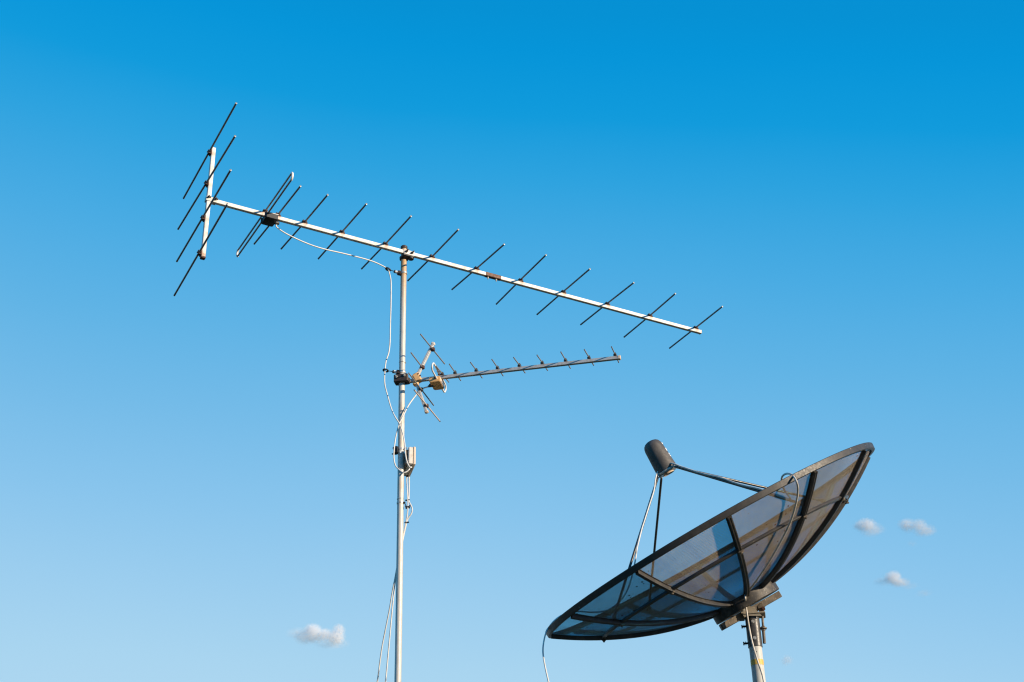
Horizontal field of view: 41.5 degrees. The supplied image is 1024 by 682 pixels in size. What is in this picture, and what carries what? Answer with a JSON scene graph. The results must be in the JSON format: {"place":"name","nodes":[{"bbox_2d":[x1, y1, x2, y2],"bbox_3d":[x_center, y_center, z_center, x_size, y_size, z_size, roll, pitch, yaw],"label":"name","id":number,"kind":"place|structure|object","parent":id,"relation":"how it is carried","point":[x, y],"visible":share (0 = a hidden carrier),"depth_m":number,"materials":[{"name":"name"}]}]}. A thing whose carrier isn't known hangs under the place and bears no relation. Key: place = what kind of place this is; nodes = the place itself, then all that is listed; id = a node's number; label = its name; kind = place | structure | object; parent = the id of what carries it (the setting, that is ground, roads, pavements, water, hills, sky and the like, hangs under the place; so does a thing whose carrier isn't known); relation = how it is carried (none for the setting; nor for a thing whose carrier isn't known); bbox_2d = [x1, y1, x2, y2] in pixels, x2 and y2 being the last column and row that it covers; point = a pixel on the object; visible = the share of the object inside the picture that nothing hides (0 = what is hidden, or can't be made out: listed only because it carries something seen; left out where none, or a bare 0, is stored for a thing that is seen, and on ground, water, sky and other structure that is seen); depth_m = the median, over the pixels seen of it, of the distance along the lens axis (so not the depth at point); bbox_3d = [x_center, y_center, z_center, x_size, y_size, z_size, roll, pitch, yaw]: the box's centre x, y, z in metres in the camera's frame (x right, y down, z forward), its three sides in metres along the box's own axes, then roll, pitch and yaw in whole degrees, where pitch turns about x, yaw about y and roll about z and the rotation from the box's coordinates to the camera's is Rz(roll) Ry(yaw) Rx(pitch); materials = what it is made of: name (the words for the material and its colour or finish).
{"place":"outdoors","nodes":[
{"label":"outdoors","id":0,"kind":"place"},
{"bbox_2d":[0,0,1023,681],"label":"sky","id":1,"kind":"structure","parent":0,"point":[199,483],"materials":[{"name":"blue"}]},
{"label":"ground","id":2,"kind":"structure","parent":0,"visible":0},
{"bbox_2d":[383,245,409,681],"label":"antenna mast","id":3,"kind":"object","parent":2,"relation":"on","point":[402,273],"visible":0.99,"depth_m":7.18,"materials":[{"name":"galvanised steel"},{"name":"zinc"},{"name":"black plastic"}]},
{"bbox_2d":[377,477,409,681],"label":"coaxial cable","id":4,"kind":"object","parent":3,"relation":"attached to","point":[406,522],"visible":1,"depth_m":6.96,"materials":[{"name":"white plastic"}]},
{"bbox_2d":[385,477,412,681],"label":"coaxial cable","id":5,"kind":"object","parent":3,"relation":"attached to","point":[395,583],"visible":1,"depth_m":6.93,"materials":[{"name":"white plastic"}]},
{"bbox_2d":[392,446,415,476],"bbox_3d":[-0.593,0.640,7.283,0.120,0.129,0.182,5,-29,-13],"label":"amplifier box","id":6,"kind":"object","parent":3,"relation":"attached to","point":[411,455],"visible":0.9,"depth_m":7.23,"materials":[{"name":"beige plastic"}]},
{"bbox_2d":[173,102,722,348],"bbox_3d":[-0.207,-0.414,8.002,3.330,0.717,1.013,13,-32,-25],"label":"television antenna","id":7,"kind":"object","parent":3,"relation":"attached to","point":[269,219],"visible":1,"depth_m":7.68,"materials":[{"name":"metal"}]},
{"bbox_2d":[275,225,411,467],"bbox_3d":[-0.933,0.033,7.358,0.846,1.321,0.104,13,-32,-25],"label":"coaxial cable","id":8,"kind":"object","parent":7,"relation":"hanging from","point":[390,324],"visible":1,"depth_m":7.55,"materials":[{"name":"white plastic"}]},
{"bbox_2d":[394,334,620,421],"bbox_3d":[-0.025,0.175,7.460,1.253,0.438,0.416,-4,-28,4],"label":"television antenna","id":9,"kind":"object","parent":3,"relation":"attached to","point":[437,382],"visible":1,"depth_m":7.43,"materials":[{"name":"metal"}]},
{"bbox_2d":[393,386,427,472],"bbox_3d":[-0.541,0.474,7.317,0.193,0.544,0.053,9,-30,-19],"label":"coaxial cable","id":10,"kind":"object","parent":9,"relation":"attached to","point":[397,431],"visible":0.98,"depth_m":7.28,"materials":[{"name":"white plastic"}]},
{"bbox_2d":[749,646,765,681],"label":"dish pole","id":11,"kind":"object","parent":2,"relation":"on","point":[756,674],"visible":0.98,"depth_m":6.30,"materials":[{"name":"white metal"}]},
{"bbox_2d":[545,439,874,647],"bbox_3d":[0.959,0.974,6.561,1.626,1.019,1.794,-2,-28,0],"label":"satellite dish","id":12,"kind":"object","parent":11,"relation":"on","point":[729,610],"visible":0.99,"depth_m":6.09,"materials":[{"name":"metal"}]},
{"bbox_2d":[542,471,657,681],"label":"dish cable","id":13,"kind":"object","parent":12,"relation":"hanging from","point":[629,582],"visible":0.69,"depth_m":6.29,"materials":[{"name":"white plastic"}]},
{"bbox_2d":[670,462,798,681],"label":"dish cable","id":14,"kind":"object","parent":12,"relation":"hanging from","point":[783,536],"visible":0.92,"depth_m":6.20,"materials":[{"name":"black plastic"}]}
]}

